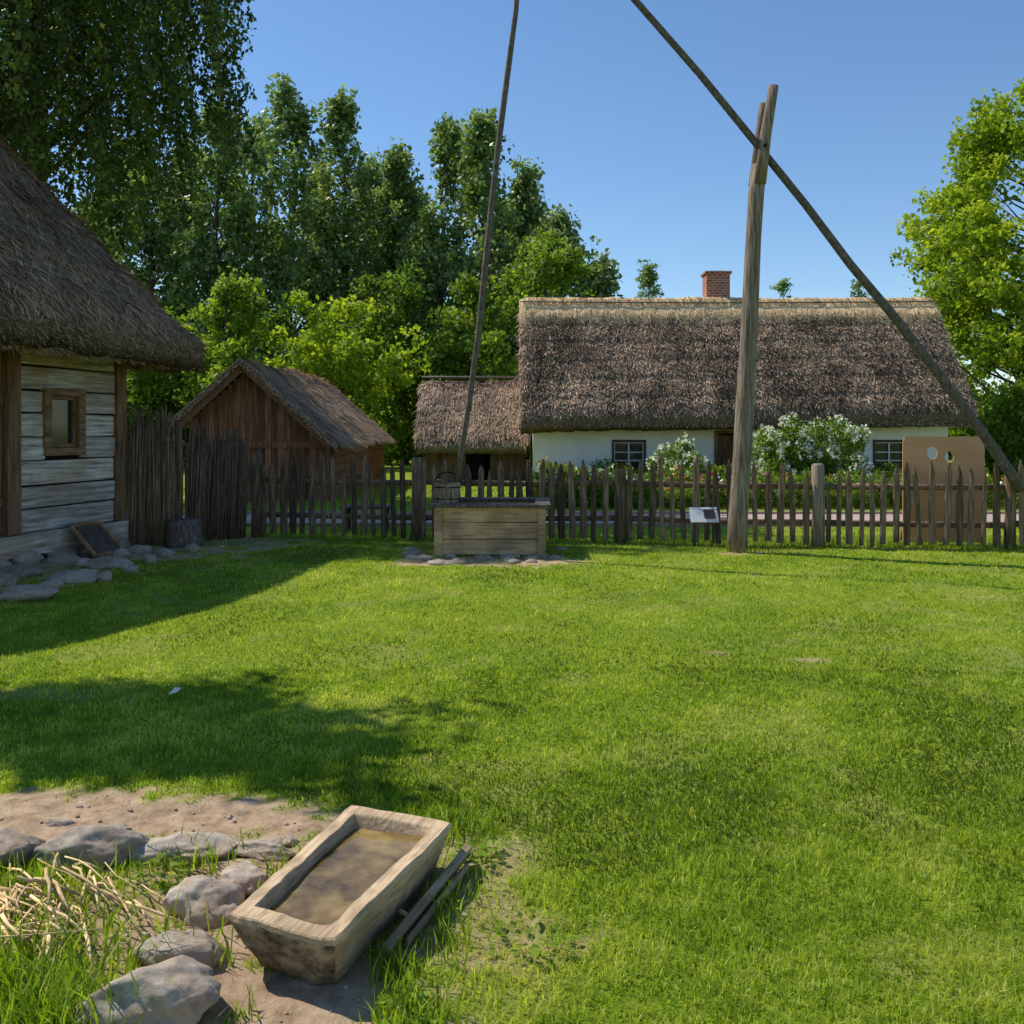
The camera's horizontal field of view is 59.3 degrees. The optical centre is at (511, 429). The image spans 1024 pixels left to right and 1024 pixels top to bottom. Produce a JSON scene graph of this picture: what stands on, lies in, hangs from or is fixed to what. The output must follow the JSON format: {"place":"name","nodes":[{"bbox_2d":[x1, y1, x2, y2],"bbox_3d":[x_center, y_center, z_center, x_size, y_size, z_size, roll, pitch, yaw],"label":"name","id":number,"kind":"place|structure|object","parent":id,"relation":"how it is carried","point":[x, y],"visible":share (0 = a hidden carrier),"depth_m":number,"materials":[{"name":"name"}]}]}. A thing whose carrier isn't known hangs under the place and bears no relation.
{"place":"outdoors","nodes":[
{"label":"outdoors","id":0,"kind":"place"},
{"bbox_2d":[0,533,1023,1023],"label":"lawn grass","id":1,"kind":"structure","parent":0,"point":[690,861],"depth_m":4.48,"materials":[{"name":"green plant"}]},
{"bbox_2d":[0,456,1023,1023],"bbox_3d":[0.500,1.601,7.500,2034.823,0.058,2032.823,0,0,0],"label":"ground","id":2,"kind":"structure","parent":0,"point":[276,996],"depth_m":4.50,"materials":[{"name":"green plant"}]},
{"bbox_2d":[0,828,45,868],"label":"fieldstone","id":3,"kind":"object","parent":2,"relation":"on","point":[10,840],"visible":0.63,"depth_m":3.31,"materials":[{"name":"stone"}]},
{"bbox_2d":[44,819,74,826],"bbox_3d":[-1.824,1.596,3.637,0.135,0.048,0.059,0,0,0],"label":"fieldstone","id":4,"kind":"object","parent":2,"relation":"on","point":[56,822],"visible":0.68,"depth_m":3.62,"materials":[{"name":"stone"}]},
{"bbox_2d":[31,825,149,870],"bbox_3d":[-1.571,1.563,3.360,0.469,0.205,0.234,0,0,0],"label":"fieldstone","id":5,"kind":"object","parent":2,"relation":"on","point":[94,840],"visible":0.6,"depth_m":3.29,"materials":[{"name":"stone"}]},
{"bbox_2d":[0,852,188,978],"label":"dry twig heap","id":6,"kind":"object","parent":2,"relation":"on","point":[7,902],"visible":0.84,"depth_m":2.92,"materials":[{"name":"beige plant"}]},
{"bbox_2d":[69,520,123,556],"bbox_3d":[-5.266,1.380,11.438,0.438,0.416,0.550,0,0,16],"label":"leaning wooden hatch","id":7,"kind":"object","parent":2,"relation":"on","point":[96,538],"visible":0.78,"depth_m":11.40,"materials":[{"name":"brown wood"}]},
{"bbox_2d":[0,537,199,600],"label":"flagstones","id":8,"kind":"object","parent":2,"relation":"on","point":[17,566],"visible":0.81,"depth_m":10.17,"materials":[{"name":"stone"}]},
{"bbox_2d":[0,136,209,559],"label":"log cabin","id":9,"kind":"object","parent":2,"relation":"on","point":[87,322],"visible":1,"depth_m":11.02,"materials":[{"name":"brown wood"}]},
{"bbox_2d":[0,346,2,532],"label":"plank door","id":10,"kind":"structure","parent":9,"relation":"in","point":[1,397],"depth_m":10.49,"materials":[{"name":"wood"}]},
{"bbox_2d":[52,400,70,443],"bbox_3d":[-5.715,-0.110,11.371,0.015,0.580,0.400,0,0,16],"label":"window pane","id":11,"kind":"structure","parent":9,"relation":"in","point":[61,409],"depth_m":11.39,"materials":[{"name":"clear glass"}]},
{"bbox_2d":[40,388,85,455],"bbox_3d":[-5.706,-0.100,11.368,0.195,0.840,0.680,0,0,16],"label":"window frame","id":12,"kind":"structure","parent":9,"relation":"in","point":[77,446],"depth_m":11.40,"materials":[{"name":"brown wood"}]},
{"bbox_2d":[71,139,159,294],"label":"poplar tree","id":13,"kind":"object","parent":2,"relation":"on","point":[140,273],"visible":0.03,"depth_m":58.80,"materials":[{"name":"green plant"}]},
{"bbox_2d":[112,822,131,829],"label":"fieldstone","id":14,"kind":"object","parent":2,"relation":"on","point":[123,825],"visible":0.38,"depth_m":3.59,"materials":[{"name":"stone"}]},
{"bbox_2d":[0,0,256,269],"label":"weeping birch tree","id":15,"kind":"object","parent":2,"relation":"on","point":[26,125],"visible":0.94,"depth_m":19.93,"materials":[{"name":"green plant"}]},
{"bbox_2d":[81,132,202,389],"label":"poplar tree","id":16,"kind":"object","parent":2,"relation":"on","point":[158,242],"visible":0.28,"depth_m":57.71,"materials":[{"name":"green plant"}]},
{"bbox_2d":[73,955,220,1023],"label":"fieldstone","id":17,"kind":"object","parent":2,"relation":"on","point":[189,993],"visible":0.93,"depth_m":2.40,"materials":[{"name":"stone"}]},
{"bbox_2d":[127,406,175,545],"bbox_3d":[-5.012,0.650,12.472,0.654,1.963,0.168,0,0,-4],"label":"brushwood fence","id":18,"kind":"object","parent":2,"relation":"on","point":[151,485],"visible":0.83,"depth_m":12.43,"materials":[{"name":"brown wood"}]},
{"bbox_2d":[127,369,200,463],"bbox_3d":[-16.039,-1.815,36.389,7.461,8.263,6.262,0,0,-40],"label":"linden tree","id":19,"kind":"object","parent":2,"relation":"on","point":[158,382],"visible":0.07,"depth_m":35.31,"materials":[{"name":"green plant"}]},
{"bbox_2d":[169,687,180,693],"bbox_3d":[-2.018,1.558,5.385,0.060,0.035,0.050,0,0,0],"label":"paper scrap","id":20,"kind":"object","parent":2,"relation":"on","point":[175,689],"visible":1,"depth_m":5.38,"materials":[{"name":"white paper"}]},
{"bbox_2d":[127,304,228,464],"bbox_3d":[-15.164,-1.764,39.941,6.244,7.478,6.038,0,0,-30],"label":"linden tree","id":21,"kind":"object","parent":2,"relation":"on","point":[157,404],"visible":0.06,"depth_m":38.74,"materials":[{"name":"green plant"}]},
{"bbox_2d":[175,421,182,517],"bbox_3d":[-4.675,0.740,12.597,0.135,1.722,0.118,0,0,0],"label":"fence post","id":22,"kind":"object","parent":2,"relation":"on","point":[179,470],"visible":0.71,"depth_m":12.55,"materials":[{"name":"brown wood"}]},
{"bbox_2d":[133,929,227,968],"bbox_3d":[-1.000,1.591,2.706,0.289,0.140,0.186,0,0,7],"label":"fieldstone","id":23,"kind":"object","parent":2,"relation":"on","point":[202,950],"visible":0.51,"depth_m":2.67,"materials":[{"name":"stone"}]},
{"bbox_2d":[140,131,222,390],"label":"poplar tree","id":24,"kind":"object","parent":2,"relation":"on","point":[189,222],"visible":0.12,"depth_m":61.50,"materials":[{"name":"green plant"}]},
{"bbox_2d":[128,831,237,865],"bbox_3d":[-1.226,1.582,3.398,0.389,0.122,0.210,0,0,-7],"label":"fieldstone","id":25,"kind":"object","parent":2,"relation":"on","point":[219,841],"visible":0.66,"depth_m":3.34,"materials":[{"name":"stone"}]},
{"bbox_2d":[163,517,202,547],"bbox_3d":[-4.523,1.417,12.412,0.536,0.385,0.538,0,0,0],"label":"chopping block","id":26,"kind":"object","parent":2,"relation":"on","point":[181,532],"depth_m":12.22,"materials":[{"name":"grey wood"}]},
{"bbox_2d":[0,796,378,1022],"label":"pebbles","id":27,"kind":"object","parent":2,"relation":"on","point":[345,987],"visible":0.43,"depth_m":3.27,"materials":[{"name":"stone"}]},
{"bbox_2d":[162,875,244,929],"bbox_3d":[-1.024,1.568,2.987,0.278,0.159,0.228,0,0,0],"label":"fieldstone","id":28,"kind":"object","parent":2,"relation":"on","point":[221,898],"visible":0.84,"depth_m":2.94,"materials":[{"name":"stone"}]},
{"bbox_2d":[155,266,271,435],"bbox_3d":[-11.818,-2.393,36.117,4.874,8.194,4.774,0,0,0],"label":"maple tree","id":29,"kind":"object","parent":2,"relation":"on","point":[244,294],"visible":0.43,"depth_m":35.84,"materials":[{"name":"green plant"}]},
{"bbox_2d":[184,419,247,540],"bbox_3d":[-4.276,0.739,13.046,0.992,1.785,0.191,0,0,-43],"label":"brushwood fence","id":30,"kind":"object","parent":2,"relation":"on","point":[216,492],"visible":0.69,"depth_m":13.04,"materials":[{"name":"brown wood"}]},
{"bbox_2d":[166,82,269,387],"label":"poplar tree","id":31,"kind":"object","parent":2,"relation":"on","point":[214,255],"visible":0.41,"depth_m":56.26,"materials":[{"name":"green plant"}]},
{"bbox_2d":[220,860,269,896],"bbox_3d":[-0.935,1.589,3.165,0.184,0.123,0.206,0,0,-7],"label":"fieldstone","id":32,"kind":"object","parent":2,"relation":"on","point":[244,877],"visible":0.56,"depth_m":3.10,"materials":[{"name":"stone"}]},
{"bbox_2d":[211,108,296,360],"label":"poplar tree","id":33,"kind":"object","parent":2,"relation":"on","point":[250,150],"visible":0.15,"depth_m":62.79,"materials":[{"name":"green plant"}]},
{"bbox_2d":[233,839,295,861],"bbox_3d":[-0.930,1.592,3.413,0.239,0.073,0.126,0,0,7],"label":"fieldstone","id":34,"kind":"object","parent":2,"relation":"on","point":[256,846],"visible":0.87,"depth_m":3.38,"materials":[{"name":"stone"}]},
{"bbox_2d":[169,359,395,500],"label":"gabled shed","id":35,"kind":"structure","parent":2,"relation":"on","point":[276,417],"depth_m":20.40,"materials":[{"name":"brown wood"}]},
{"bbox_2d":[271,835,299,846],"bbox_3d":[-0.878,1.596,3.489,0.114,0.043,0.082,0,0,-7],"label":"fieldstone","id":36,"kind":"object","parent":2,"relation":"on","point":[287,840],"visible":0.86,"depth_m":3.47,"materials":[{"name":"stone"}]},
{"bbox_2d":[227,303,352,401],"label":"linden tree","id":37,"kind":"object","parent":2,"relation":"on","point":[273,321],"visible":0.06,"depth_m":44.81,"materials":[{"name":"green plant"}]},
{"bbox_2d":[2,834,580,1023],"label":"broadleaf weeds","id":38,"kind":"object","parent":2,"relation":"on","point":[480,853],"visible":0.72,"depth_m":2.88,"materials":[{"name":"green plant"}]},
{"bbox_2d":[230,69,354,364],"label":"poplar tree","id":39,"kind":"object","parent":2,"relation":"on","point":[298,121],"visible":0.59,"depth_m":57.03,"materials":[{"name":"green plant"}]},
{"bbox_2d":[286,149,349,322],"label":"poplar tree","id":40,"kind":"object","parent":2,"relation":"on","point":[312,170],"visible":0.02,"depth_m":67.36,"materials":[{"name":"green plant"}]},
{"bbox_2d":[256,287,431,463],"bbox_3d":[-7.657,-1.917,37.808,7.176,7.868,6.736,0,0,45],"label":"tree","id":41,"kind":"object","parent":2,"relation":"on","point":[331,358],"visible":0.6,"depth_m":36.71,"materials":[{"name":"green plant"}]},
{"bbox_2d":[293,83,395,389],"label":"poplar tree","id":42,"kind":"object","parent":2,"relation":"on","point":[340,129],"visible":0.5,"depth_m":59.34,"materials":[{"name":"green plant"}]},
{"bbox_2d":[230,805,471,984],"bbox_3d":[-0.501,1.529,2.968,0.491,0.223,0.853,0,0,18],"label":"wooden trough","id":43,"kind":"object","parent":2,"relation":"on","point":[333,898],"visible":0.98,"depth_m":2.86,"materials":[{"name":"brown wood"}]},
{"bbox_2d":[329,152,394,354],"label":"poplar tree","id":44,"kind":"object","parent":2,"relation":"on","point":[378,183],"visible":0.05,"depth_m":65.17,"materials":[{"name":"green plant"}]},
{"bbox_2d":[340,505,390,529],"bbox_3d":[-2.300,1.400,14.300,0.800,0.400,0.400,0,0,0],"label":"wooden bench","id":45,"kind":"object","parent":2,"relation":"on","point":[348,511],"visible":0.47,"depth_m":14.14,"materials":[{"name":"brown wood"}]},
{"bbox_2d":[0,535,782,1023],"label":"tall grass tufts","id":46,"kind":"object","parent":2,"relation":"on","point":[36,1001],"visible":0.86,"depth_m":2.65,"materials":[{"name":"green plant"}]},
{"bbox_2d":[354,136,430,397],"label":"poplar tree","id":47,"kind":"object","parent":2,"relation":"on","point":[400,197],"visible":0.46,"depth_m":62.04,"materials":[{"name":"green plant"}]},
{"bbox_2d":[399,908,407,916],"bbox_3d":[-0.367,1.579,2.950,0.128,0.026,0.020,0,0,41],"label":"pebble","id":48,"kind":"object","parent":2,"relation":"on","point":[402,912],"visible":0.16,"depth_m":2.93,"materials":[{"name":"grey stone"}]},
{"bbox_2d":[347,257,470,464],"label":"linden tree","id":49,"kind":"object","parent":2,"relation":"on","point":[404,297],"visible":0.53,"depth_m":41.14,"materials":[{"name":"green plant"}]},
{"bbox_2d":[400,186,453,363],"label":"poplar tree","id":50,"kind":"object","parent":2,"relation":"on","point":[423,194],"visible":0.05,"depth_m":69.19,"materials":[{"name":"green plant"}]},
{"bbox_2d":[394,112,480,380],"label":"poplar tree","id":51,"kind":"object","parent":2,"relation":"on","point":[444,148],"visible":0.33,"depth_m":59.34,"materials":[{"name":"green plant"}]},
{"bbox_2d":[398,269,523,412],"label":"linden tree","id":52,"kind":"object","parent":2,"relation":"on","point":[467,289],"visible":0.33,"depth_m":41.77,"materials":[{"name":"green plant"}]},
{"bbox_2d":[411,376,530,480],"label":"thatched outbuilding","id":53,"kind":"structure","parent":2,"relation":"on","point":[494,436],"depth_m":26.50,"materials":[{"name":"brown plant"}]},
{"bbox_2d":[423,107,523,379],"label":"poplar tree","id":54,"kind":"object","parent":2,"relation":"on","point":[476,176],"visible":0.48,"depth_m":56.15,"materials":[{"name":"green plant"}]},
{"bbox_2d":[401,546,567,565],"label":"well apron stones","id":55,"kind":"object","parent":2,"relation":"on","point":[509,558],"visible":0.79,"depth_m":11.15,"materials":[{"name":"grey stone"}]},
{"bbox_2d":[428,497,550,556],"bbox_3d":[-0.265,1.266,11.950,1.545,0.668,1.307,0,0,2],"label":"wooden well","id":56,"kind":"object","parent":2,"relation":"on","point":[472,526],"visible":0.94,"depth_m":11.39,"materials":[{"name":"brown wood"}]},
{"bbox_2d":[434,471,460,502],"bbox_3d":[-0.830,0.734,11.620,0.356,0.398,0.350,0,0,0],"label":"wooden bucket","id":57,"kind":"object","parent":56,"relation":"on","point":[447,492],"visible":1,"depth_m":11.49,"materials":[{"name":"grey wood"}]},
{"bbox_2d":[491,197,520,340],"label":"poplar tree","id":58,"kind":"object","parent":2,"relation":"on","point":[500,227],"visible":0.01,"depth_m":69.56,"materials":[{"name":"green plant"}]},
{"bbox_2d":[490,154,553,359],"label":"poplar tree","id":59,"kind":"object","parent":2,"relation":"on","point":[524,199],"visible":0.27,"depth_m":61.35,"materials":[{"name":"green plant"}]},
{"bbox_2d":[461,226,596,442],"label":"linden tree","id":60,"kind":"object","parent":2,"relation":"on","point":[547,266],"visible":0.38,"depth_m":45.23,"materials":[{"name":"green plant"}]},
{"bbox_2d":[527,203,601,297],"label":"poplar tree","id":61,"kind":"object","parent":2,"relation":"on","point":[560,223],"visible":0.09,"depth_m":57.74,"materials":[{"name":"green plant"}]},
{"bbox_2d":[555,465,587,491],"bbox_3d":[1.471,1.243,21.523,1.089,0.837,1.191,0,0,12],"label":"garden shrub","id":62,"kind":"object","parent":2,"relation":"on","point":[566,469],"visible":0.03,"depth_m":21.45,"materials":[{"name":"green plant"}]},
{"bbox_2d":[127,387,1019,458],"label":"distant treeline foliage","id":63,"kind":"object","parent":2,"relation":"on","point":[950,454],"depth_m":49.27,"materials":[{"name":"green plant"}]},
{"bbox_2d":[558,248,623,297],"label":"poplar tree","id":64,"kind":"object","parent":2,"relation":"on","point":[602,281],"visible":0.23,"depth_m":55.36,"materials":[{"name":"green plant"}]},
{"bbox_2d":[536,456,648,478],"bbox_3d":[2.645,1.183,24.752,4.001,0.931,1.209,0,0,0],"label":"flower bed","id":65,"kind":"object","parent":2,"relation":"on","point":[610,464],"visible":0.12,"depth_m":24.77,"materials":[{"name":"green plant"}]},
{"bbox_2d":[183,485,1018,534],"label":"meadow grass","id":66,"kind":"structure","parent":2,"relation":"on","point":[493,488],"depth_m":18.17,"materials":[{"name":"green plant"}]},
{"bbox_2d":[532,465,726,508],"bbox_3d":[2.505,1.207,19.100,4.310,0.914,1.916,0,0,0],"label":"flower bed","id":67,"kind":"object","parent":2,"relation":"on","point":[688,476],"visible":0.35,"depth_m":18.45,"materials":[{"name":"green plant"}]},
{"bbox_2d":[248,528,1023,550],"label":"fence foot grass","id":68,"kind":"structure","parent":2,"relation":"on","point":[599,540],"depth_m":12.53,"materials":[{"name":"green plant"}]},
{"bbox_2d":[251,453,1023,549],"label":"picket fence","id":69,"kind":"object","parent":2,"relation":"on","point":[621,518],"visible":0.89,"depth_m":12.61,"materials":[{"name":"brown wood"}]},
{"bbox_2d":[637,470,657,480],"bbox_3d":[3.203,1.322,21.061,1.124,0.774,1.124,0,0,-37],"label":"garden shrub","id":70,"kind":"object","parent":2,"relation":"on","point":[646,476],"visible":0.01,"depth_m":21.09,"materials":[{"name":"green plant"}]},
{"bbox_2d":[633,259,664,298],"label":"pine tree","id":71,"kind":"object","parent":2,"relation":"on","point":[648,279],"visible":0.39,"depth_m":79.53,"materials":[{"name":"green plant"}]},
{"bbox_2d":[645,432,708,481],"bbox_3d":[4.152,0.826,22.534,1.727,1.579,1.648,0,0,0],"label":"white flowering bush","id":72,"kind":"object","parent":2,"relation":"on","point":[686,452],"visible":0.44,"depth_m":22.31,"materials":[{"name":"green plant"}]},
{"bbox_2d":[689,507,718,546],"bbox_3d":[2.620,1.331,12.300,0.380,0.538,0.161,0,0,0],"label":"information sign","id":73,"kind":"object","parent":2,"relation":"on","point":[703,514],"visible":0.93,"depth_m":12.31,"materials":[{"name":"white paint"}]},
{"bbox_2d":[704,463,731,479],"bbox_3d":[4.925,1.226,21.472,1.038,0.879,1.310,0,0,-38],"label":"garden shrub","id":74,"kind":"object","parent":2,"relation":"on","point":[720,471],"visible":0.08,"depth_m":21.25,"materials":[{"name":"green plant"}]},
{"bbox_2d":[455,0,1023,552],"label":"well sweep","id":75,"kind":"object","parent":2,"relation":"on","point":[761,162],"visible":0.95,"depth_m":11.71,"materials":[{"name":"brown wood"}]},
{"bbox_2d":[512,271,979,474],"bbox_3d":[6.538,-1.660,27.526,13.111,6.560,5.393,0,0,0],"label":"whitewashed farmhouse","id":76,"kind":"object","parent":2,"relation":"on","point":[633,381],"visible":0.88,"depth_m":25.84,"materials":[{"name":"plant"}]},
{"bbox_2d":[612,431,902,469],"bbox_3d":[7.095,0.810,25.857,8.462,1.580,0.185,0,0,0],"label":"door and frames","id":77,"kind":"structure","parent":76,"relation":"in","point":[723,444],"depth_m":25.77,"materials":[{"name":"paint"}]},
{"bbox_2d":[615,443,901,469],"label":"window panes","id":78,"kind":"structure","parent":76,"relation":"in","point":[619,447],"depth_m":25.93,"materials":[{"name":"black glass"}]},
{"bbox_2d":[770,278,793,298],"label":"pine tree","id":79,"kind":"object","parent":2,"relation":"on","point":[781,286],"visible":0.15,"depth_m":84.82,"materials":[{"name":"green plant"}]},
{"bbox_2d":[750,411,821,482],"bbox_3d":[6.716,0.577,22.541,2.093,2.080,2.218,0,0,43],"label":"white flowering bush","id":80,"kind":"object","parent":2,"relation":"on","point":[769,444],"visible":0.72,"depth_m":22.07,"materials":[{"name":"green plant"}]},
{"bbox_2d":[705,461,901,478],"bbox_3d":[8.810,1.250,24.650,7.700,0.823,1.225,0,0,0],"label":"flower bed","id":81,"kind":"object","parent":2,"relation":"on","point":[825,472],"visible":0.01,"depth_m":24.84,"materials":[{"name":"green plant"}]},
{"bbox_2d":[783,414,874,477],"bbox_3d":[8.025,0.582,22.782,2.385,2.069,2.039,0,0,25],"label":"white flowering bush","id":82,"kind":"object","parent":2,"relation":"on","point":[833,459],"visible":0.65,"depth_m":22.37,"materials":[{"name":"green plant"}]},
{"bbox_2d":[849,279,868,297],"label":"pine tree","id":83,"kind":"object","parent":2,"relation":"on","point":[857,285],"visible":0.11,"depth_m":84.91,"materials":[{"name":"green plant"}]},
{"bbox_2d":[842,469,875,481],"bbox_3d":[7.891,1.290,20.512,1.225,0.785,1.233,0,0,0],"label":"garden shrub","id":84,"kind":"object","parent":2,"relation":"on","point":[855,471],"visible":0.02,"depth_m":20.73,"materials":[{"name":"green plant"}]},
{"bbox_2d":[724,467,1018,508],"bbox_3d":[7.600,1.227,19.097,5.915,0.853,1.923,0,0,0],"label":"flower bed","id":85,"kind":"object","parent":2,"relation":"on","point":[799,493],"visible":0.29,"depth_m":18.45,"materials":[{"name":"green plant"}]},
{"bbox_2d":[865,463,901,477],"bbox_3d":[9.113,1.259,22.033,1.399,0.944,1.475,0,0,0],"label":"garden shrub","id":86,"kind":"object","parent":2,"relation":"on","point":[890,469],"visible":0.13,"depth_m":21.92,"materials":[{"name":"green plant"}]},
{"bbox_2d":[899,436,984,542],"bbox_3d":[6.020,0.838,12.782,1.140,1.496,0.464,0,0,0],"label":"face cutout board","id":87,"kind":"object","parent":2,"relation":"on","point":[968,452],"visible":0.52,"depth_m":12.55,"materials":[{"name":"beige wood"}]},
{"bbox_2d":[889,78,1023,437],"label":"locust tree","id":88,"kind":"object","parent":2,"relation":"on","point":[975,236],"visible":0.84,"depth_m":30.49,"materials":[{"name":"green plant"}]},
{"bbox_2d":[951,372,1023,481],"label":"lilac bush","id":89,"kind":"object","parent":2,"relation":"on","point":[1012,446],"visible":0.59,"depth_m":26.71,"materials":[{"name":"green plant"}]},
{"bbox_2d":[0,0,1023,393],"label":"sky","id":90,"kind":"structure","parent":0,"point":[652,167],"materials":[{"name":"blue"}]},
{"bbox_2d":[126,511,1018,526],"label":"paved path","id":91,"kind":"structure","parent":0,"point":[856,515],"depth_m":16.15,"materials":[{"name":"stone"}]}
]}

